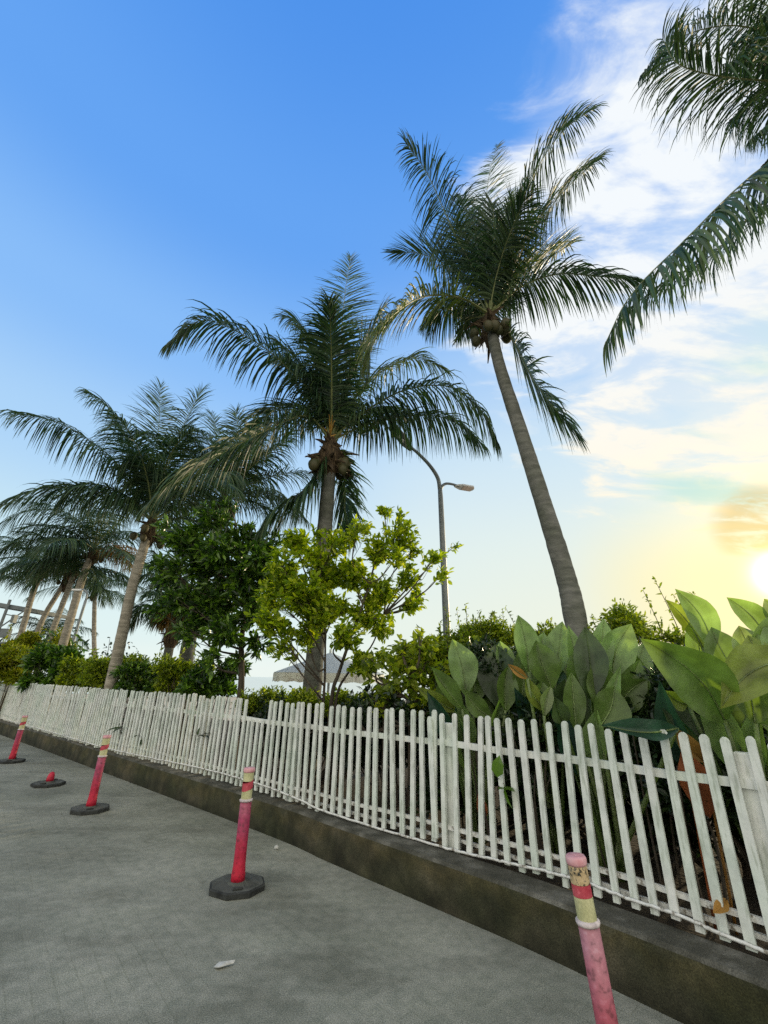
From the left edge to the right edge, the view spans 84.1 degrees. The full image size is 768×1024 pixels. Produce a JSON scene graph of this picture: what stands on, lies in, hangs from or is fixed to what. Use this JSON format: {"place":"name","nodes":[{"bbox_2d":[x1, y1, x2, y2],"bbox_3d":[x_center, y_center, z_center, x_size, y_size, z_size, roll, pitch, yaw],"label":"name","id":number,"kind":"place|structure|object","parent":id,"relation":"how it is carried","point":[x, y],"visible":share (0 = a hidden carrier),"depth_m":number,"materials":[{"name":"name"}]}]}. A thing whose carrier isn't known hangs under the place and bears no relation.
{"place":"outdoors","nodes":[
{"label":"outdoors","id":0,"kind":"place"},
{"bbox_2d":[24,673,427,699],"bbox_3d":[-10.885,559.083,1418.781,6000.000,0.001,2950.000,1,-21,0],"label":"sea","id":1,"kind":"structure","parent":0,"point":[255,683],"depth_m":141.82,"materials":[{"name":"grey liquid"}]},
{"bbox_2d":[65,693,411,721],"bbox_3d":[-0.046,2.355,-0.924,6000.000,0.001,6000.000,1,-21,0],"label":"ground","id":2,"kind":"structure","parent":0,"point":[233,698],"depth_m":40.45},
{"bbox_2d":[0,599,81,649],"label":"beach pavilion","id":3,"kind":"structure","parent":2,"relation":"on","point":[13,619],"depth_m":23.42,"materials":[{"name":"metal"}]},
{"bbox_2d":[272,649,383,692],"bbox_3d":[-1.342,4.865,9.898,2.562,3.184,2.562,10,-23,-21],"label":"beach umbrella","id":4,"kind":"object","parent":2,"relation":"on","point":[290,673],"visible":0.57,"depth_m":9.35,"materials":[{"name":"white fabric"}]},
{"bbox_2d":[0,735,682,1023],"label":"road","id":5,"kind":"structure","parent":0,"point":[115,913],"depth_m":2.76,"materials":[{"name":"concrete"}]},
{"bbox_2d":[0,715,27,763],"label":"bollard","id":6,"kind":"object","parent":5,"relation":"on","point":[12,759],"visible":1,"depth_m":8.05,"materials":[{"name":"red plastic"}]},
{"bbox_2d":[30,772,65,787],"bbox_3d":[-5.053,4.027,6.435,0.433,0.172,0.392,1,-21,0],"label":"bollard","id":7,"kind":"object","parent":5,"relation":"on","point":[49,781],"visible":1,"depth_m":6.37,"materials":[{"name":"black rubber"}]},
{"bbox_2d":[70,735,111,814],"bbox_3d":[-3.623,3.297,5.402,0.421,0.828,0.379,-4,-22,14],"label":"bollard","id":8,"kind":"object","parent":5,"relation":"on","point":[91,806],"visible":1,"depth_m":5.31,"materials":[{"name":"red plastic"}]},
{"bbox_2d":[214,959,235,967],"bbox_3d":[-0.933,2.640,2.493,0.117,0.019,0.049,16,-26,-33],"label":"paper scrap","id":9,"kind":"object","parent":5,"relation":"on","point":[222,964],"visible":1,"depth_m":2.48,"materials":[{"name":"white paper"}]},
{"bbox_2d":[209,767,264,900],"bbox_3d":[-1.166,2.612,3.549,0.421,0.838,0.384,-9,-23,24],"label":"bollard","id":10,"kind":"object","parent":5,"relation":"on","point":[239,882],"visible":1,"depth_m":3.44,"materials":[{"name":"red plastic"}]},
{"bbox_2d":[0,719,767,1023],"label":"kerb wall","id":11,"kind":"structure","parent":5,"relation":"on","point":[682,976],"depth_m":2.91,"materials":[{"name":"concrete"}]},
{"bbox_2d":[0,681,767,952],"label":"picket fence","id":12,"kind":"object","parent":11,"relation":"on","point":[745,781],"visible":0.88,"depth_m":3.55,"materials":[{"name":"white paint"}]},
{"bbox_2d":[107,718,131,733],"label":"sprig","id":13,"kind":"object","parent":12,"relation":"attached to","point":[114,728],"visible":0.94,"depth_m":7.42,"materials":[{"name":"green plant"}]},
{"bbox_2d":[197,726,221,737],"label":"sprig","id":14,"kind":"object","parent":12,"relation":"attached to","point":[202,735],"visible":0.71,"depth_m":5.98,"materials":[{"name":"green plant"}]},
{"bbox_2d":[0,718,767,954],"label":"pipe","id":15,"kind":"object","parent":12,"relation":"attached to","point":[727,936],"visible":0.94,"depth_m":3.15,"materials":[{"name":"white paint"}]},
{"bbox_2d":[491,755,514,808],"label":"sprig","id":16,"kind":"object","parent":12,"relation":"attached to","point":[497,767],"visible":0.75,"depth_m":3.32,"materials":[{"name":"green plant"}]},
{"bbox_2d":[713,898,728,913],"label":"dry leaf","id":17,"kind":"object","parent":12,"relation":"attached to","point":[718,908],"visible":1,"depth_m":2.31,"materials":[{"name":"orange plant"}]},
{"bbox_2d":[565,852,617,1023],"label":"bollard","id":18,"kind":"object","parent":5,"relation":"on","point":[587,920],"visible":1,"depth_m":1.84,"materials":[{"name":"pink plastic"}]},
{"bbox_2d":[0,0,767,679],"label":"sky","id":19,"kind":"structure","parent":0,"point":[156,156],"materials":[{"name":"blue"}]},
{"bbox_2d":[19,700,767,960],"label":"planting bed soil","id":20,"kind":"structure","parent":0,"point":[751,898],"depth_m":3.48,"materials":[{"name":"brown soil"}]},
{"bbox_2d":[0,635,48,719],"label":"shrub","id":21,"kind":"object","parent":20,"relation":"on","point":[11,670],"visible":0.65,"depth_m":12.60,"materials":[{"name":"green plant"}]},
{"bbox_2d":[1,624,75,697],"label":"shrub","id":22,"kind":"object","parent":20,"relation":"on","point":[28,637],"visible":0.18,"depth_m":16.43,"materials":[{"name":"green plant"}]},
{"bbox_2d":[0,608,97,649],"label":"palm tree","id":23,"kind":"object","parent":20,"relation":"on","point":[48,620],"visible":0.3,"depth_m":25.94,"materials":[{"name":"green plant"}]},
{"bbox_2d":[0,536,100,638],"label":"palm tree","id":24,"kind":"object","parent":20,"relation":"on","point":[26,614],"visible":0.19,"depth_m":19.60,"materials":[{"name":"green plant"}]},
{"bbox_2d":[13,629,89,713],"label":"shrub","id":25,"kind":"object","parent":20,"relation":"on","point":[41,659],"visible":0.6,"depth_m":11.63,"materials":[{"name":"green plant"}]},
{"bbox_2d":[0,546,128,633],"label":"palm tree","id":26,"kind":"object","parent":20,"relation":"on","point":[59,591],"visible":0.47,"depth_m":18.09,"materials":[{"name":"green plant"}]},
{"bbox_2d":[0,531,138,697],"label":"palm tree","id":27,"kind":"object","parent":20,"relation":"on","point":[76,572],"visible":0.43,"depth_m":17.29,"materials":[{"name":"green plant"}]},
{"bbox_2d":[52,647,102,720],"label":"shrub","id":28,"kind":"object","parent":20,"relation":"on","point":[70,666],"visible":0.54,"depth_m":11.07,"materials":[{"name":"green plant"}]},
{"bbox_2d":[72,589,87,644],"bbox_3d":[-10.687,5.137,14.016,0.603,5.246,0.140,1,-21,0],"label":"street lamp","id":29,"kind":"object","parent":20,"relation":"on","point":[80,618],"visible":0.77,"depth_m":14.64,"materials":[{"name":"metal"}]},
{"bbox_2d":[0,483,171,710],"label":"palm tree","id":30,"kind":"object","parent":20,"relation":"on","point":[91,541],"visible":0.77,"depth_m":16.68,"materials":[{"name":"green plant"}]},
{"bbox_2d":[25,568,147,656],"bbox_3d":[-17.842,6.738,25.263,6.227,8.234,6.093,-12,-25,31],"label":"palm tree","id":31,"kind":"object","parent":20,"relation":"on","point":[94,615],"visible":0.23,"depth_m":25.39,"materials":[{"name":"green plant"}]},
{"bbox_2d":[80,637,147,720],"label":"shrub","id":32,"kind":"object","parent":20,"relation":"on","point":[107,654],"visible":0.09,"depth_m":12.17,"materials":[{"name":"green plant"}]},
{"bbox_2d":[73,652,157,738],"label":"shrub","id":33,"kind":"object","parent":20,"relation":"on","point":[96,671],"visible":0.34,"depth_m":9.62,"materials":[{"name":"green plant"}]},
{"bbox_2d":[0,376,282,732],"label":"palm tree","id":34,"kind":"object","parent":20,"relation":"on","point":[145,475],"visible":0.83,"depth_m":10.08,"materials":[{"name":"green plant"}]},
{"bbox_2d":[108,653,181,746],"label":"shrub","id":35,"kind":"object","parent":20,"relation":"on","point":[135,672],"visible":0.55,"depth_m":8.72,"materials":[{"name":"green plant"}]},
{"bbox_2d":[122,543,212,742],"bbox_3d":[-5.023,2.830,9.960,2.181,4.746,3.141,12,-24,-26],"label":"palm tree","id":36,"kind":"object","parent":20,"relation":"on","point":[166,627],"visible":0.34,"depth_m":9.68,"materials":[{"name":"green plant"}]},
{"bbox_2d":[148,645,220,752],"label":"shrub","id":37,"kind":"object","parent":20,"relation":"on","point":[173,670],"visible":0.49,"depth_m":8.21,"materials":[{"name":"green plant"}]},
{"bbox_2d":[172,647,252,762],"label":"shrub","id":38,"kind":"object","parent":20,"relation":"on","point":[221,683],"visible":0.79,"depth_m":7.25,"materials":[{"name":"green plant"}]},
{"bbox_2d":[141,495,285,774],"bbox_3d":[-2.814,1.795,6.976,2.520,4.371,2.069,1,-21,0],"label":"broadleaf tree","id":39,"kind":"object","parent":20,"relation":"on","point":[207,606],"visible":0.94,"depth_m":6.82,"materials":[{"name":"green plant"}]},
{"bbox_2d":[119,402,337,733],"bbox_3d":[-5.156,0.544,12.231,6.000,10.661,5.438,-16,-27,37],"label":"palm tree","id":40,"kind":"object","parent":20,"relation":"on","point":[252,481],"visible":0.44,"depth_m":12.53,"materials":[{"name":"green plant"}]},
{"bbox_2d":[230,685,320,775],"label":"shrub","id":41,"kind":"object","parent":20,"relation":"on","point":[253,699],"visible":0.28,"depth_m":6.42,"materials":[{"name":"green plant"}]},
{"bbox_2d":[240,691,353,780],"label":"shrub","id":42,"kind":"object","parent":20,"relation":"on","point":[258,713],"visible":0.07,"depth_m":5.97,"materials":[{"name":"green plant"}]},
{"bbox_2d":[132,252,502,777],"bbox_3d":[-0.831,-1.980,8.735,6.271,12.958,3.933,1,-21,0],"label":"palm tree","id":43,"kind":"object","parent":20,"relation":"on","point":[331,409],"visible":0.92,"depth_m":8.16,"materials":[{"name":"green plant"}]},
{"bbox_2d":[283,685,363,786],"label":"shrub","id":44,"kind":"object","parent":20,"relation":"on","point":[295,696],"visible":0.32,"depth_m":5.94,"materials":[{"name":"green plant"}]},
{"bbox_2d":[244,505,463,802],"bbox_3d":[-0.283,1.541,5.488,2.965,3.849,1.054,5,-22,-10],"label":"broadleaf tree","id":45,"kind":"object","parent":20,"relation":"on","point":[316,605],"visible":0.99,"depth_m":5.61,"materials":[{"name":"green plant"}]},
{"bbox_2d":[325,684,439,801],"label":"shrub","id":46,"kind":"object","parent":20,"relation":"on","point":[354,703],"visible":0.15,"depth_m":5.11,"materials":[{"name":"green plant"}]},
{"bbox_2d":[346,686,435,825],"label":"shrub","id":47,"kind":"object","parent":20,"relation":"on","point":[408,708],"visible":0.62,"depth_m":4.45,"materials":[{"name":"green plant"}]},
{"bbox_2d":[353,624,461,825],"bbox_3d":[0.262,2.194,4.538,1.306,1.961,0.729,-1,-22,7],"label":"shrub","id":48,"kind":"object","parent":20,"relation":"on","point":[425,653],"visible":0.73,"depth_m":4.71,"materials":[{"name":"green plant"}]},
{"bbox_2d":[388,425,473,639],"bbox_3d":[1.087,1.773,8.999,2.123,8.270,0.290,6,-22,-11],"label":"street lamp","id":49,"kind":"object","parent":20,"relation":"on","point":[444,585],"visible":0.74,"depth_m":9.57,"materials":[{"name":"metal"}]},
{"bbox_2d":[390,625,504,687],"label":"shrub","id":50,"kind":"object","parent":20,"relation":"on","point":[442,652],"visible":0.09,"depth_m":6.44,"materials":[{"name":"green plant"}]},
{"bbox_2d":[417,639,518,843],"bbox_3d":[0.913,2.197,4.240,0.963,1.781,1.059,-10,-24,26],"label":"broad leaved plant","id":51,"kind":"object","parent":20,"relation":"on","point":[469,678],"visible":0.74,"depth_m":4.14,"materials":[{"name":"green plant"}]},
{"bbox_2d":[406,687,540,824],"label":"shrub","id":52,"kind":"object","parent":20,"relation":"on","point":[461,803],"visible":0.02,"depth_m":4.16,"materials":[{"name":"green plant"}]},
{"bbox_2d":[477,796,487,815],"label":"dry leaf","id":53,"kind":"object","parent":20,"relation":"on","point":[486,809],"visible":0.23,"depth_m":3.62,"materials":[{"name":"brown plant"}]},
{"bbox_2d":[422,603,556,653],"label":"shrub","id":54,"kind":"object","parent":20,"relation":"on","point":[480,628],"visible":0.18,"depth_m":7.10,"materials":[{"name":"green plant"}]},
{"bbox_2d":[355,96,647,835],"bbox_3d":[2.558,-4.543,9.158,6.108,18.206,4.136,1,-21,0],"label":"palm tree","id":55,"kind":"object","parent":20,"relation":"on","point":[490,257],"visible":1,"depth_m":8.58,"materials":[{"name":"green plant"}]},
{"bbox_2d":[282,707,730,932],"bbox_3d":[1.159,2.373,3.752,6.463,1.130,0.969,-18,-29,41],"label":"stem thicket","id":56,"kind":"object","parent":20,"relation":"on","point":[539,842],"visible":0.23,"depth_m":3.13,"materials":[{"name":"green plant"}]},
{"bbox_2d":[449,632,585,825],"bbox_3d":[1.828,2.317,4.646,2.322,1.923,1.349,1,-21,0],"label":"shrub","id":57,"kind":"object","parent":20,"relation":"on","point":[479,650],"visible":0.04,"depth_m":4.67,"materials":[{"name":"green plant"}]},
{"bbox_2d":[508,615,567,854],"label":"broad leaved plant","id":58,"kind":"object","parent":20,"relation":"on","point":[539,664],"visible":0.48,"depth_m":4.02,"materials":[{"name":"green plant"}]},
{"bbox_2d":[475,696,657,852],"bbox_3d":[2.061,2.298,3.957,2.436,1.475,1.247,1,-21,0],"label":"shrub","id":59,"kind":"object","parent":20,"relation":"on","point":[527,718],"visible":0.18,"depth_m":3.74,"materials":[{"name":"green plant"}]},
{"bbox_2d":[536,619,678,882],"bbox_3d":[1.638,1.752,3.299,1.058,1.949,1.624,-10,-24,25],"label":"broad leaved plant","id":60,"kind":"object","parent":20,"relation":"on","point":[603,682],"visible":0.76,"depth_m":3.47,"materials":[{"name":"green plant"}]},
{"bbox_2d":[593,632,684,851],"bbox_3d":[2.620,2.135,4.071,1.649,1.866,1.017,1,-21,0],"label":"shrub","id":61,"kind":"object","parent":20,"relation":"on","point":[671,847],"depth_m":4.18,"materials":[{"name":"green plant"}]},
{"bbox_2d":[587,576,713,826],"bbox_3d":[3.112,2.018,4.838,1.682,2.663,1.078,1,-21,0],"label":"shrub","id":62,"kind":"object","parent":20,"relation":"on","point":[622,616],"visible":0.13,"depth_m":4.91,"materials":[{"name":"green plant"}]},
{"bbox_2d":[603,0,767,376],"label":"palm tree","id":63,"kind":"object","parent":20,"relation":"on","point":[741,62],"visible":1,"depth_m":7.17,"materials":[{"name":"green plant"}]},
{"bbox_2d":[606,681,767,879],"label":"shrub","id":64,"kind":"object","parent":20,"relation":"on","point":[693,839],"visible":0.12,"depth_m":3.26,"materials":[{"name":"green plant"}]},
{"bbox_2d":[678,753,716,929],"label":"dry leaf","id":65,"kind":"object","parent":20,"relation":"on","point":[706,799],"visible":0.43,"depth_m":2.66,"materials":[{"name":"brown plant"}]},
{"bbox_2d":[630,661,766,877],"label":"shrub","id":66,"kind":"object","parent":20,"relation":"on","point":[654,682],"visible":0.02,"depth_m":3.52,"materials":[{"name":"green plant"}]},
{"bbox_2d":[638,731,767,867],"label":"shrub","id":67,"kind":"object","parent":20,"relation":"on","point":[663,792],"visible":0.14,"depth_m":2.90,"materials":[{"name":"green plant"}]},
{"bbox_2d":[640,589,767,844],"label":"broad leaved plant","id":68,"kind":"object","parent":20,"relation":"on","point":[715,676],"visible":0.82,"depth_m":2.77,"materials":[{"name":"green plant"}]},
{"bbox_2d":[676,730,738,934],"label":"dry leaf","id":69,"kind":"object","parent":20,"relation":"on","point":[696,751],"visible":0.59,"depth_m":2.63,"materials":[{"name":"brown plant"}]}
]}

